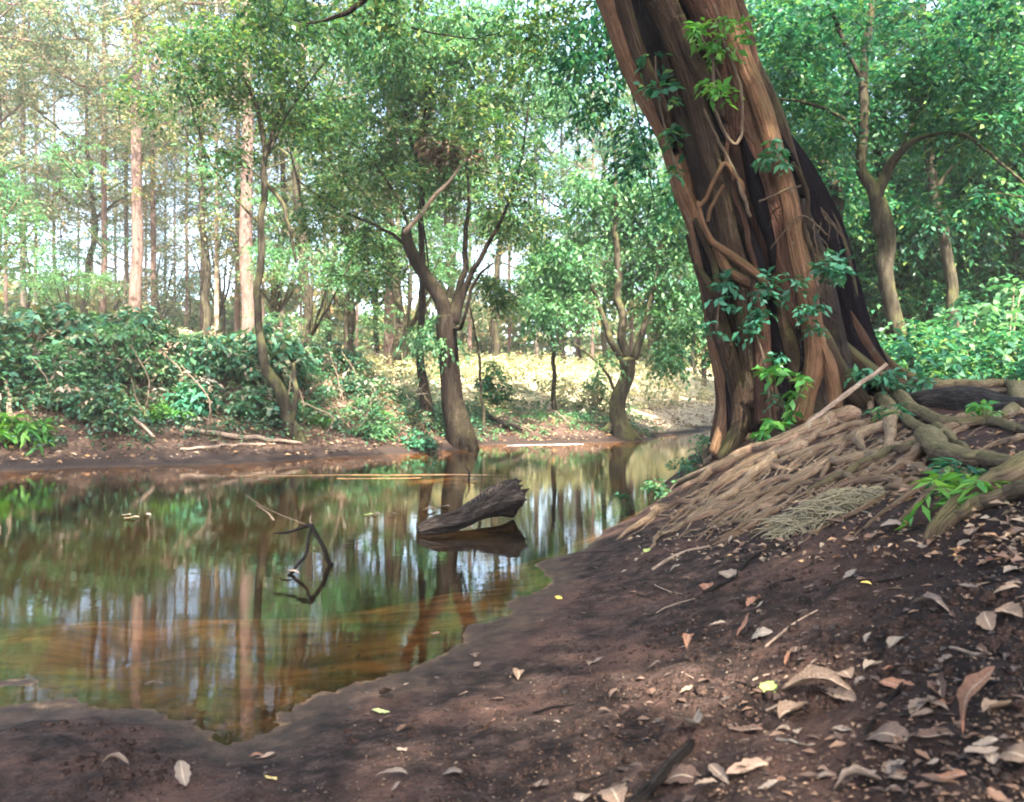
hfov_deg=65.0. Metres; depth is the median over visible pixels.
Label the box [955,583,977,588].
fallen leaf
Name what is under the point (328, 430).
dry stem
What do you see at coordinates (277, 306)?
understorey tree
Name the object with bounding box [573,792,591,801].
fallen leaf
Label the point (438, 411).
ground cover
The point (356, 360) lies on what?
shrub
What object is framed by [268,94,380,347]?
pine tree
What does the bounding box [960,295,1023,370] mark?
shrub
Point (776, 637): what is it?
stick
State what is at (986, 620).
fallen leaf
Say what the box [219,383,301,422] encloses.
shrub
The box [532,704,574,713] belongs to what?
twig
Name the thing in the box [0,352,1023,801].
ground
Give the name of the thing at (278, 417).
shrub
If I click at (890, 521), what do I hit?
fallen leaf
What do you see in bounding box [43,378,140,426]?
shrub
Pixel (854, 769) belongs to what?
fallen leaf
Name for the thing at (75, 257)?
understorey tree
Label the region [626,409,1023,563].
leaf litter
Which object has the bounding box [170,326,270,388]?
shrub
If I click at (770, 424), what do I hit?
climbing vine
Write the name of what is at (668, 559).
stick
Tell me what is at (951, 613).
fallen leaf
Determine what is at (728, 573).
fallen leaf
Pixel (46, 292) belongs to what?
understorey tree
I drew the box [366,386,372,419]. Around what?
dry stem
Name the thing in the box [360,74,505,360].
canopy tree
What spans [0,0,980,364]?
sky
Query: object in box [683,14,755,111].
climbing vine
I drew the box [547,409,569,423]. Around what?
dead branch
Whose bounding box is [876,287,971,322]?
understorey tree
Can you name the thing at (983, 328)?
shrub
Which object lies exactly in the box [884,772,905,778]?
fallen leaf
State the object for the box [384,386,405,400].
shrub
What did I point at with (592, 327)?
pine tree
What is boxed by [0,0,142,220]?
canopy tree
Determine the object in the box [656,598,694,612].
twig
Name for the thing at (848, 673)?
fallen leaf
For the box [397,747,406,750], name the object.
fallen leaf
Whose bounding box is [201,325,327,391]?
shrub
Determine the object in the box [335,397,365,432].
dry stem
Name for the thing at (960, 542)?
fallen leaf
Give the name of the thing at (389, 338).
pine tree
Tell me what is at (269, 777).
fallen leaf
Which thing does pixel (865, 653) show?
fallen leaf
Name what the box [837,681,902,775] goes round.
stick
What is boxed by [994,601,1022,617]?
fallen leaf
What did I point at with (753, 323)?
climbing vine
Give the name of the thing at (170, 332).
shrub
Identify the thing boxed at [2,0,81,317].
pine tree
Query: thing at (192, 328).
understorey tree
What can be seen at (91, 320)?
shrub
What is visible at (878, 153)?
canopy tree
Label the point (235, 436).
fallen pole
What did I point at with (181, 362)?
shrub
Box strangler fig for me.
[596,0,1023,548]
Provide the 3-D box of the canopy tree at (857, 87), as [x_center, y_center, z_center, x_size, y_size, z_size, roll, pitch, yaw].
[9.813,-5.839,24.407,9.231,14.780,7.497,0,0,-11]
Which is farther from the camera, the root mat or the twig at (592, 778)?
the root mat
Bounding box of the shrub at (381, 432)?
[346,415,403,444]
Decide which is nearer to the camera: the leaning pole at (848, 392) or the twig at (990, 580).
the twig at (990, 580)
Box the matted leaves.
[328,553,1023,801]
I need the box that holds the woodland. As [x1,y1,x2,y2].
[0,258,924,368]
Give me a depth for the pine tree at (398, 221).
30.92 m
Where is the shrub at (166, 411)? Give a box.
[140,400,197,425]
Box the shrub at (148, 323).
[89,305,183,360]
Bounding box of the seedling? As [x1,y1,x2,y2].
[965,399,1006,416]
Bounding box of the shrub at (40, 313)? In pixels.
[0,301,113,359]
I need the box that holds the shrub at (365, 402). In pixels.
[337,396,386,423]
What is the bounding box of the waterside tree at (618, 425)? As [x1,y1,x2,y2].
[493,122,707,440]
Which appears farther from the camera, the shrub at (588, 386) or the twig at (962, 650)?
the shrub at (588, 386)
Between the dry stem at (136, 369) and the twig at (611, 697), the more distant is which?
the dry stem at (136, 369)
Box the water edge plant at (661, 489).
[640,478,677,499]
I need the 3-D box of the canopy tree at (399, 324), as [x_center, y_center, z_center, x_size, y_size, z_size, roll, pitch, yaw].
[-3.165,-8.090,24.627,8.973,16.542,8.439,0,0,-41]
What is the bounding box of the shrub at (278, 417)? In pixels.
[249,398,315,426]
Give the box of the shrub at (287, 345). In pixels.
[254,333,318,371]
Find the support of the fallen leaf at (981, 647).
on the ground at (208, 642)
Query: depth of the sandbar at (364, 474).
9.79 m
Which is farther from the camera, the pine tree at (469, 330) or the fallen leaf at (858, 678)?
the pine tree at (469, 330)
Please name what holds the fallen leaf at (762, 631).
on the ground at (208, 642)
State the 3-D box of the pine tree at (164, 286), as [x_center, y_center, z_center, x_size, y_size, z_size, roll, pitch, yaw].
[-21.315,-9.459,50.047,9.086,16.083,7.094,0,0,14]
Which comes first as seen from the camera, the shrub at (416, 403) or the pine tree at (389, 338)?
the shrub at (416, 403)
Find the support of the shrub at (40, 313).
on the ground at (208, 642)
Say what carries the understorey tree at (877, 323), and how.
on the ground at (208, 642)
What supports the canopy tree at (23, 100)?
on the ground at (208, 642)
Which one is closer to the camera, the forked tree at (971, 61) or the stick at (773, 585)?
the stick at (773, 585)
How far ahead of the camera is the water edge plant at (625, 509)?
7.89 m
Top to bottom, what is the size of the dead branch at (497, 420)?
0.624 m
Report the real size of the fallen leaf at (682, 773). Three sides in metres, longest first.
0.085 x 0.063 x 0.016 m
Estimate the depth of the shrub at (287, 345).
15.04 m
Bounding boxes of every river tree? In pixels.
[244,0,579,449]
[283,0,614,430]
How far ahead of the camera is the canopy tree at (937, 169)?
20.03 m
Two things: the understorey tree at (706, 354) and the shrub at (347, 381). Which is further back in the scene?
the understorey tree at (706, 354)
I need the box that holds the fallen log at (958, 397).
[902,385,1023,410]
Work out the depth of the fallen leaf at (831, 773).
1.30 m
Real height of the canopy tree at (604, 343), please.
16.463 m
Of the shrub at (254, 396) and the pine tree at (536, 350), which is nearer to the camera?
the shrub at (254, 396)
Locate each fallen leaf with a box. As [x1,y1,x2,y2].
[101,752,128,763]
[174,760,190,785]
[255,752,274,758]
[264,775,276,779]
[371,767,408,780]
[372,708,388,712]
[379,687,394,693]
[391,781,399,790]
[396,722,411,731]
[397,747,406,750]
[443,767,462,773]
[470,652,478,656]
[474,661,480,666]
[478,718,495,731]
[513,668,524,678]
[531,779,548,787]
[533,779,542,785]
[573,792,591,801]
[589,657,602,671]
[598,782,626,801]
[609,688,616,696]
[646,660,659,669]
[649,684,657,693]
[662,763,698,783]
[679,685,692,693]
[682,633,693,649]
[682,708,701,725]
[694,778,716,785]
[699,582,713,589]
[708,620,725,626]
[708,763,728,783]
[719,569,736,577]
[726,757,768,774]
[727,723,762,731]
[737,613,748,635]
[746,595,760,605]
[751,627,772,639]
[757,779,777,788]
[759,681,776,691]
[764,756,771,761]
[776,724,790,730]
[777,700,806,718]
[781,664,854,693]
[784,651,790,664]
[790,646,800,653]
[808,771,829,778]
[818,765,827,769]
[822,519,842,521]
[822,687,857,701]
[822,770,835,776]
[833,725,851,730]
[833,764,881,789]
[836,666,853,677]
[843,536,858,540]
[843,569,856,578]
[854,676,864,685]
[860,648,875,654]
[863,632,870,641]
[863,659,882,668]
[865,721,908,743]
[879,677,914,688]
[881,519,905,525]
[881,665,893,669]
[881,760,892,773]
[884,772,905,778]
[886,636,903,647]
[886,759,904,773]
[907,695,930,713]
[910,591,949,611]
[910,708,932,717]
[913,759,926,766]
[915,726,954,737]
[927,671,946,697]
[927,758,938,763]
[928,700,948,709]
[935,698,950,706]
[936,769,966,779]
[937,654,951,661]
[948,610,954,616]
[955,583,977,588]
[957,539,970,544]
[957,666,994,734]
[963,525,982,534]
[964,746,998,753]
[972,736,997,745]
[975,611,996,629]
[975,642,989,654]
[981,698,1011,711]
[984,753,999,763]
[993,583,1018,593]
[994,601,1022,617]
[998,742,1023,761]
[1001,580,1021,584]
[1003,565,1023,572]
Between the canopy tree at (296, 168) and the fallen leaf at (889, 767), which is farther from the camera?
the canopy tree at (296, 168)
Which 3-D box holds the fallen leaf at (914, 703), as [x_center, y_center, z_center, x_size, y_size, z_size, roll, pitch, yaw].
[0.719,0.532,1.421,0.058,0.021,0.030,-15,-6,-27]
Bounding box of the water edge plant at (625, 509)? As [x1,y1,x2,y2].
[610,501,641,514]
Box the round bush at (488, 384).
[473,360,516,408]
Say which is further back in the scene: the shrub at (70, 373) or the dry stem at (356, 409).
the dry stem at (356, 409)
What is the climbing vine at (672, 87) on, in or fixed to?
attached to the strangler fig
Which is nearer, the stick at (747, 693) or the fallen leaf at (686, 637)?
the stick at (747, 693)
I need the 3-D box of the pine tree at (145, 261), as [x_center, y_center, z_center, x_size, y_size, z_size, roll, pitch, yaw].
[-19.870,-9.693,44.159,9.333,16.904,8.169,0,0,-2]
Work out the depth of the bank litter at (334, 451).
15.34 m
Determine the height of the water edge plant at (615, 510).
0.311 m
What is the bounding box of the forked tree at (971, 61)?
[754,0,1023,371]
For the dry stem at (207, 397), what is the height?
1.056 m
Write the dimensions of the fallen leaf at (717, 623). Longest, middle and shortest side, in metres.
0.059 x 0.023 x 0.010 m
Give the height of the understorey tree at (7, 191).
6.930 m
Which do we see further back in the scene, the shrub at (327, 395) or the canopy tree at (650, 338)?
the canopy tree at (650, 338)
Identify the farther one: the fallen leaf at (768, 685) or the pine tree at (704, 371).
the pine tree at (704, 371)
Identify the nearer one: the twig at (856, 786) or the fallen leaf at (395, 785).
the twig at (856, 786)
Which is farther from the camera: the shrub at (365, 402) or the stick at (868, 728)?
the shrub at (365, 402)
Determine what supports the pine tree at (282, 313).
on the ground at (208, 642)
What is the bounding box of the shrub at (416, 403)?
[401,399,419,411]
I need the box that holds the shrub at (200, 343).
[187,334,227,358]
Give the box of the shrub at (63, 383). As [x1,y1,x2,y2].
[21,371,98,411]
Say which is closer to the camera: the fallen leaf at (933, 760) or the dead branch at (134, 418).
the fallen leaf at (933, 760)
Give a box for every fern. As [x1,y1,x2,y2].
[0,412,57,457]
[894,471,1010,530]
[924,457,997,500]
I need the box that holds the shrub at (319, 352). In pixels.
[295,338,348,374]
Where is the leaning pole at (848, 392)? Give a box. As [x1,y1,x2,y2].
[805,363,887,423]
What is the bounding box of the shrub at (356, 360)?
[327,346,375,376]
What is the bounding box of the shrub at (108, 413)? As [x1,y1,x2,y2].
[60,388,156,437]
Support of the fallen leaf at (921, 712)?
on the ground at (208, 642)
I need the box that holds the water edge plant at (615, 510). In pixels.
[593,491,635,523]
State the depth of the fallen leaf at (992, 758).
1.18 m
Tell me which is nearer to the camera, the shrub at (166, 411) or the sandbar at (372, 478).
the sandbar at (372, 478)
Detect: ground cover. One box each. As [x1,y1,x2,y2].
[0,330,496,453]
[874,315,1023,380]
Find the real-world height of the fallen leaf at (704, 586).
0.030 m
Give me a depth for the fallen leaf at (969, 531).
2.26 m
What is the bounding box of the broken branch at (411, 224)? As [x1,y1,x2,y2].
[403,159,465,234]
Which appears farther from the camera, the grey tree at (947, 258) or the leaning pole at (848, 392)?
the grey tree at (947, 258)
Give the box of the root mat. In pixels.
[742,484,886,541]
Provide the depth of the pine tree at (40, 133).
37.33 m
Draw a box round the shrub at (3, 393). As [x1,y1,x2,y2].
[0,383,19,407]
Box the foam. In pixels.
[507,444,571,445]
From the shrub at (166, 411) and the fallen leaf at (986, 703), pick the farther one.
the shrub at (166, 411)
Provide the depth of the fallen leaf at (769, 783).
1.33 m
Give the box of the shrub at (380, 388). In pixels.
[364,379,387,392]
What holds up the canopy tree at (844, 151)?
on the ground at (208, 642)
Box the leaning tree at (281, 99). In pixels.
[93,0,374,443]
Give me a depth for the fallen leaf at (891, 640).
1.77 m
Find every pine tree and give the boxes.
[0,0,126,116]
[0,0,154,321]
[0,0,231,318]
[0,0,287,314]
[1,5,99,218]
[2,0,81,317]
[2,51,122,305]
[7,25,165,312]
[7,36,129,308]
[17,125,130,301]
[18,0,221,319]
[27,54,211,313]
[30,0,213,313]
[37,87,232,309]
[67,0,322,336]
[73,16,303,333]
[74,0,376,334]
[75,0,291,333]
[94,128,241,318]
[108,110,234,331]
[126,0,334,337]
[205,93,315,323]
[227,80,358,333]
[231,136,382,343]
[259,0,493,333]
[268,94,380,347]
[281,0,493,374]
[309,83,409,350]
[422,81,550,356]
[453,110,566,359]
[470,0,611,364]
[488,69,658,366]
[526,78,636,367]
[571,84,663,352]
[605,45,694,373]
[614,1,787,385]
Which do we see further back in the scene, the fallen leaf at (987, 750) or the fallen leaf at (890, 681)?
the fallen leaf at (890, 681)
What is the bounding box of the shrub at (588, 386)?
[580,371,611,410]
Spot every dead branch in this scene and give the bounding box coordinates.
[117,412,154,437]
[472,402,522,429]
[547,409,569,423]
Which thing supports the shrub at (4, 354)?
on the ground at (208, 642)
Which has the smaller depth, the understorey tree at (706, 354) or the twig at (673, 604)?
the twig at (673, 604)
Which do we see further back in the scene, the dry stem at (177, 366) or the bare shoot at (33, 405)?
the dry stem at (177, 366)
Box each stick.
[625,738,695,801]
[651,545,709,570]
[703,549,765,593]
[743,680,788,695]
[764,609,817,646]
[768,576,794,589]
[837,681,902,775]
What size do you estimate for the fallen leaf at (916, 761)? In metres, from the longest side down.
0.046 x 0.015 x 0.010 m
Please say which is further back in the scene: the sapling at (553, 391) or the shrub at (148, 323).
the sapling at (553, 391)
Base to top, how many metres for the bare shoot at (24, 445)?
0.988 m
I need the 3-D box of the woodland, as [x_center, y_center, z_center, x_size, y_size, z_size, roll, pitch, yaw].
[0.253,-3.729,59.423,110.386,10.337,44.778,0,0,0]
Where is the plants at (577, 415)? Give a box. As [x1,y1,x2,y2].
[469,394,664,440]
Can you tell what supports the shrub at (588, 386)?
on the ground at (208, 642)
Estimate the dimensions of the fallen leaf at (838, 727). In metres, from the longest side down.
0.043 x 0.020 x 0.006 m
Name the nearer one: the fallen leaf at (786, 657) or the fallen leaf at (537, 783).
the fallen leaf at (537, 783)
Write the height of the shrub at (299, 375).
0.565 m
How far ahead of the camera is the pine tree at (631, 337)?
47.93 m
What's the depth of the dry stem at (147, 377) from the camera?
12.55 m
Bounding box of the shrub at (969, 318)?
[917,306,989,376]
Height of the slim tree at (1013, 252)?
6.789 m
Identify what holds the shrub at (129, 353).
on the ground at (208, 642)
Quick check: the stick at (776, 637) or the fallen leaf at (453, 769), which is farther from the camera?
the stick at (776, 637)
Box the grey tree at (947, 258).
[830,0,1023,327]
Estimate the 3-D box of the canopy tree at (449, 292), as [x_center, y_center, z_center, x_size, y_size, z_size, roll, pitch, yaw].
[-2.409,-8.306,28.387,7.528,15.900,8.929,0,0,-24]
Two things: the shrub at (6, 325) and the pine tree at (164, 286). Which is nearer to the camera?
the shrub at (6, 325)
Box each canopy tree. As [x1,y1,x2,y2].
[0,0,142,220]
[0,0,167,257]
[0,0,225,317]
[71,0,296,335]
[187,0,451,345]
[188,0,403,336]
[201,0,433,351]
[240,0,522,380]
[259,36,404,347]
[342,3,540,302]
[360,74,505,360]
[424,0,593,359]
[500,76,648,369]
[532,76,658,370]
[566,88,691,378]
[638,0,1023,197]
[673,0,905,278]
[676,0,951,311]
[745,0,1023,340]
[828,0,1023,308]
[837,14,1022,323]
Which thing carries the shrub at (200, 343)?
on the ground at (208, 642)
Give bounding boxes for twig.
[246,495,333,586]
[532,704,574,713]
[576,773,609,782]
[598,696,639,698]
[617,585,655,599]
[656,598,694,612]
[735,681,760,688]
[765,693,804,711]
[775,737,805,745]
[838,782,879,790]
[877,573,914,582]
[879,622,916,639]
[949,645,991,654]
[982,578,1011,582]
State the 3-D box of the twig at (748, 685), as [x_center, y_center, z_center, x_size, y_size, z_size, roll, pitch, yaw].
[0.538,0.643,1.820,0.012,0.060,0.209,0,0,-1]
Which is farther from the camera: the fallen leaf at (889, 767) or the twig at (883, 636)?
the twig at (883, 636)
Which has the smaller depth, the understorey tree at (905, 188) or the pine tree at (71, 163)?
the understorey tree at (905, 188)
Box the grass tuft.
[860,402,915,422]
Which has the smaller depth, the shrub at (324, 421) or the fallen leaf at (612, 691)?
the fallen leaf at (612, 691)
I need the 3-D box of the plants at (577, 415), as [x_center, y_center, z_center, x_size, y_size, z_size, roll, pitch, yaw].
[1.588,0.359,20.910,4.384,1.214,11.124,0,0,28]
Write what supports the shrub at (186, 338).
on the ground at (208, 642)
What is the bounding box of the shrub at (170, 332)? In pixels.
[154,319,183,338]
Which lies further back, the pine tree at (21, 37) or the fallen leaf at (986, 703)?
the pine tree at (21, 37)
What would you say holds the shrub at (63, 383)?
on the ground at (208, 642)
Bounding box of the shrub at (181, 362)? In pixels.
[157,357,198,382]
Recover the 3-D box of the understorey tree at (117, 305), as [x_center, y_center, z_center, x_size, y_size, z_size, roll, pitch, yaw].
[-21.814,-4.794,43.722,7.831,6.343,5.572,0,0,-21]
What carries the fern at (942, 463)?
on the strangler fig
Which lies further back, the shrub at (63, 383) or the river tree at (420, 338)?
the river tree at (420, 338)
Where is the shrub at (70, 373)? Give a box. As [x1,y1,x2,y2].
[35,351,121,389]
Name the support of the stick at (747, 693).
on the ground at (208, 642)
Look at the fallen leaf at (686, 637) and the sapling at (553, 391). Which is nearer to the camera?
the fallen leaf at (686, 637)
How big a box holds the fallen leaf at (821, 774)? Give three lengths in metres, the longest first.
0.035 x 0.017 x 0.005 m
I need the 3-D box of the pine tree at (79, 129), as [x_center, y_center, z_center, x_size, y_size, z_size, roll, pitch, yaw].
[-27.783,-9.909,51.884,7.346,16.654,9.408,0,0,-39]
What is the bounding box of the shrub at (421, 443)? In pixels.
[395,427,440,452]
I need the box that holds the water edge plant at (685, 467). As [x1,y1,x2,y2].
[665,454,702,475]
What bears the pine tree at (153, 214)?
on the ground at (208, 642)
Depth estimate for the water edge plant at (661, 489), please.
6.61 m
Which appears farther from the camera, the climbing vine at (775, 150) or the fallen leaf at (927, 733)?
the climbing vine at (775, 150)
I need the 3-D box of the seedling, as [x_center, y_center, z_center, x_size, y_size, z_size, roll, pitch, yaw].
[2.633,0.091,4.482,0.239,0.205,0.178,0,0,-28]
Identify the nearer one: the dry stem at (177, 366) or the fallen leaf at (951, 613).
the fallen leaf at (951, 613)
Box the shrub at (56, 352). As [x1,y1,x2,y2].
[2,339,91,385]
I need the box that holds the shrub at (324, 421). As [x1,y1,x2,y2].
[306,414,335,426]
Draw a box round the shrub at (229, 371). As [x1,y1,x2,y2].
[211,354,244,383]
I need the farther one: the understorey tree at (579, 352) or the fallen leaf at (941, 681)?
the understorey tree at (579, 352)
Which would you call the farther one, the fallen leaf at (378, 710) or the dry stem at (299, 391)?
the dry stem at (299, 391)
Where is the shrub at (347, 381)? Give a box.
[331,372,381,397]
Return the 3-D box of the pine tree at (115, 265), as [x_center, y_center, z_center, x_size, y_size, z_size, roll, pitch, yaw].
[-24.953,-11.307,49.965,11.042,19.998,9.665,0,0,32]
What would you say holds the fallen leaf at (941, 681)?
on the ground at (208, 642)
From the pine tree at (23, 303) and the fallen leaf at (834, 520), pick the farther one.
the pine tree at (23, 303)
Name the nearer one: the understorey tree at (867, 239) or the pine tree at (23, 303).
the understorey tree at (867, 239)
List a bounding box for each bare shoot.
[4,379,27,447]
[32,391,34,415]
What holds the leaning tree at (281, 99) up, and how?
on the ground at (208, 642)
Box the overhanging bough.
[227,0,620,115]
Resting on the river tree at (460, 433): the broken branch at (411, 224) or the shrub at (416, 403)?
the broken branch at (411, 224)
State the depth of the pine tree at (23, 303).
32.99 m
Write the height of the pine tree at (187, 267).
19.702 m
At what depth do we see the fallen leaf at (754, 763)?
1.39 m
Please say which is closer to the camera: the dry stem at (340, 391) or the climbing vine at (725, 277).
the climbing vine at (725, 277)
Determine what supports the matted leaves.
on the ground at (208, 642)
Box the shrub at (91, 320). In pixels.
[48,313,149,359]
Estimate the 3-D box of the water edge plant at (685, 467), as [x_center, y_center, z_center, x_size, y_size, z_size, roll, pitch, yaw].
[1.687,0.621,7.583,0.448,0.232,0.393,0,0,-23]
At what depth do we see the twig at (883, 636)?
1.83 m
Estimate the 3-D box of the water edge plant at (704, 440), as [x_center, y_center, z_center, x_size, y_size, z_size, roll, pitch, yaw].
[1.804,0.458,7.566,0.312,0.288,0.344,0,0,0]
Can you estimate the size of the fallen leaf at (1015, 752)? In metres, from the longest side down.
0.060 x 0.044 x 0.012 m
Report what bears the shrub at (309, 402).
on the ground at (208, 642)
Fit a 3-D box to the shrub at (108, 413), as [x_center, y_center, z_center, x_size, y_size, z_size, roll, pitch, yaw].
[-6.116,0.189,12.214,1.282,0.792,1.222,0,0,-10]
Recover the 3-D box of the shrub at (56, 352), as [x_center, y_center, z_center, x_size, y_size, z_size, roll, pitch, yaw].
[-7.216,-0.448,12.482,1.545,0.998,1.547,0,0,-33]
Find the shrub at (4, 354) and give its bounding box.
[0,334,69,390]
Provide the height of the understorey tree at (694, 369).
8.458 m
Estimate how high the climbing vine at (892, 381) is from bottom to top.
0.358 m
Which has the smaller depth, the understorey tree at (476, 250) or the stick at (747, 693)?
the stick at (747, 693)
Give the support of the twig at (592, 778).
on the ground at (208, 642)
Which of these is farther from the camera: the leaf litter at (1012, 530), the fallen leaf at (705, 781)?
the leaf litter at (1012, 530)
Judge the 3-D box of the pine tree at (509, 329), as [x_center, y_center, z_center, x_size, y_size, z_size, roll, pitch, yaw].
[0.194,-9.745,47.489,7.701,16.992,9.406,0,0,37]
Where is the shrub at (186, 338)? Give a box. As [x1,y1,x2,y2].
[169,329,195,355]
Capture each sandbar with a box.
[247,474,483,475]
[338,477,420,478]
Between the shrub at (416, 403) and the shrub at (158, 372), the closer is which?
the shrub at (158, 372)
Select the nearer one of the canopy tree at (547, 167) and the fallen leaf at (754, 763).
the fallen leaf at (754, 763)
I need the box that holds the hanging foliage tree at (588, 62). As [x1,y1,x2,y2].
[533,3,686,270]
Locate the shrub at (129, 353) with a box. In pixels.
[61,317,170,389]
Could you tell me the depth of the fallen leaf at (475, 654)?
2.78 m
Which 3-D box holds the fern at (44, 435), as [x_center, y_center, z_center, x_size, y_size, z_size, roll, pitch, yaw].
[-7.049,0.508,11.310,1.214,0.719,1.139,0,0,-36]
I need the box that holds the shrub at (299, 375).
[296,365,332,387]
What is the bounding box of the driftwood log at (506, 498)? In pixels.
[416,474,529,535]
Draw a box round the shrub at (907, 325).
[876,317,975,375]
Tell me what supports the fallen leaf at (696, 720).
on the ground at (208, 642)
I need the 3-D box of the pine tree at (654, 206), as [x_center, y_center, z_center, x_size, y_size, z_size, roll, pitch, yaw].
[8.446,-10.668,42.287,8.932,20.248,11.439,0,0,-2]
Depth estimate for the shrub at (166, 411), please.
12.50 m
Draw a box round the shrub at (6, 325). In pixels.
[0,314,52,358]
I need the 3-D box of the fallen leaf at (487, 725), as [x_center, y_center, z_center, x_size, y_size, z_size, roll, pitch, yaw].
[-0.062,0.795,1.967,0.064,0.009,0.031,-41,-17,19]
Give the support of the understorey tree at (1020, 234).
on the ground at (208, 642)
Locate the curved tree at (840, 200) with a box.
[744,0,904,235]
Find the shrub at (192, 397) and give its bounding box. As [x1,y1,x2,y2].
[163,381,225,425]
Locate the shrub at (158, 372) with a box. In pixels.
[104,347,179,387]
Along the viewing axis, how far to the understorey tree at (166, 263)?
43.88 m
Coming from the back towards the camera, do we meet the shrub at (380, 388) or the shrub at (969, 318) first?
the shrub at (380, 388)
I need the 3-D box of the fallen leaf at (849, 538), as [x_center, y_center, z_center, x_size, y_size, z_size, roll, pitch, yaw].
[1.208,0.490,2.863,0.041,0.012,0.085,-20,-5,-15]
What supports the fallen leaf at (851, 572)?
on the ground at (208, 642)
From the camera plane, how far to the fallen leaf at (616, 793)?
1.43 m
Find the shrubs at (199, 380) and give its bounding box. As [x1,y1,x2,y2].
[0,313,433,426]
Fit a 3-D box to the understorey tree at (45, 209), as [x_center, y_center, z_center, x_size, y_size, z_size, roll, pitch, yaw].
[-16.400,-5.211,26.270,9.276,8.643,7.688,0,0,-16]
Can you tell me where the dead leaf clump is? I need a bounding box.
[412,134,487,174]
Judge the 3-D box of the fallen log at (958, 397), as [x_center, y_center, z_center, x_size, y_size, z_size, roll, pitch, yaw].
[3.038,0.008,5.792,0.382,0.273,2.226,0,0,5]
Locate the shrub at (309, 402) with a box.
[291,395,325,422]
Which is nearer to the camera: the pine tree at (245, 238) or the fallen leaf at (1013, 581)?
the fallen leaf at (1013, 581)
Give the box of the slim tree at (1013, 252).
[949,3,1023,310]
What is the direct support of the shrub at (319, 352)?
on the ground at (208, 642)
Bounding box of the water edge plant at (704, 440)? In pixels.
[687,434,710,460]
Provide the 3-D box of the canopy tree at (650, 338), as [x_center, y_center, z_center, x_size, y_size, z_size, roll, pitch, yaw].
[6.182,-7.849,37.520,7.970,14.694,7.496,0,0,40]
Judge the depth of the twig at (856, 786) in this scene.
1.24 m
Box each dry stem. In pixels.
[33,359,51,410]
[131,345,149,413]
[131,379,146,415]
[132,357,149,386]
[160,350,183,391]
[181,365,211,429]
[279,363,304,423]
[288,370,291,394]
[301,401,333,432]
[330,356,341,401]
[335,362,343,401]
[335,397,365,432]
[341,351,356,394]
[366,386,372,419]
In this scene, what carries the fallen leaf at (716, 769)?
on the ground at (208, 642)
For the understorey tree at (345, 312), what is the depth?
26.86 m
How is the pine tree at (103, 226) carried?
on the ground at (208, 642)
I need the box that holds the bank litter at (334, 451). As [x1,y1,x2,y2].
[0,350,714,463]
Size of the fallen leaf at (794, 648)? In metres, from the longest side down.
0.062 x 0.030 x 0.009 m
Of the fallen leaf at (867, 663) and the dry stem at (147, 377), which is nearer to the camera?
the fallen leaf at (867, 663)
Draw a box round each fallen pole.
[180,443,265,449]
[184,426,301,443]
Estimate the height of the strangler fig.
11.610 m
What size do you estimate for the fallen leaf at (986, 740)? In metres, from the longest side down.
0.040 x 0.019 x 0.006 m
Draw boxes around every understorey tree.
[0,122,172,311]
[0,136,132,258]
[0,222,131,325]
[0,240,125,317]
[38,266,182,318]
[96,230,213,328]
[124,196,301,334]
[143,266,231,331]
[169,203,354,337]
[233,203,431,346]
[253,161,501,352]
[297,204,477,359]
[337,196,529,378]
[356,142,613,344]
[440,257,528,358]
[506,234,621,367]
[595,237,699,374]
[599,245,692,357]
[657,266,879,382]
[663,192,883,342]
[799,137,1023,325]
[830,100,1013,327]
[849,131,1023,324]
[853,154,1023,303]
[863,287,925,335]
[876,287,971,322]
[887,44,1023,309]
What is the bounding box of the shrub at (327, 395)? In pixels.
[314,385,338,402]
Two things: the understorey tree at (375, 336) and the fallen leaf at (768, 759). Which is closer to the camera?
the fallen leaf at (768, 759)
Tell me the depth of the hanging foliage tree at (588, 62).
8.62 m
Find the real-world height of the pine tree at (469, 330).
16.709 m
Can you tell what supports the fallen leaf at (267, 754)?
on the ground at (208, 642)
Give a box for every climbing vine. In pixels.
[633,51,691,185]
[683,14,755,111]
[695,268,737,340]
[718,266,828,412]
[748,363,814,441]
[751,138,792,176]
[802,248,867,320]
[844,363,936,396]
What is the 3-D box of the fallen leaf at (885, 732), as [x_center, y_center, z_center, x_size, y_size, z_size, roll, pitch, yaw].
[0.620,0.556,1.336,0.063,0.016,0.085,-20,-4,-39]
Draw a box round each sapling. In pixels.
[468,269,540,434]
[507,235,585,410]
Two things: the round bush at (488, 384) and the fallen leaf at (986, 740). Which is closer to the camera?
the fallen leaf at (986, 740)
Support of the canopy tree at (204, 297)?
on the ground at (208, 642)
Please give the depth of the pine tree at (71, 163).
45.33 m
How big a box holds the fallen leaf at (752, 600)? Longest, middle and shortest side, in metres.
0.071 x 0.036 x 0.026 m
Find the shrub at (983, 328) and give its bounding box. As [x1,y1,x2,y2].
[917,273,1023,379]
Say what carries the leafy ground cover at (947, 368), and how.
on the ground at (208, 642)
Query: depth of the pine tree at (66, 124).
42.17 m
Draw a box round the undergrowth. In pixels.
[8,322,714,419]
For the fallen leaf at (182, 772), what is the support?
on the ground at (208, 642)
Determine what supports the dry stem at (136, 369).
on the ground at (208, 642)
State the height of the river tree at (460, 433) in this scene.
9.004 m

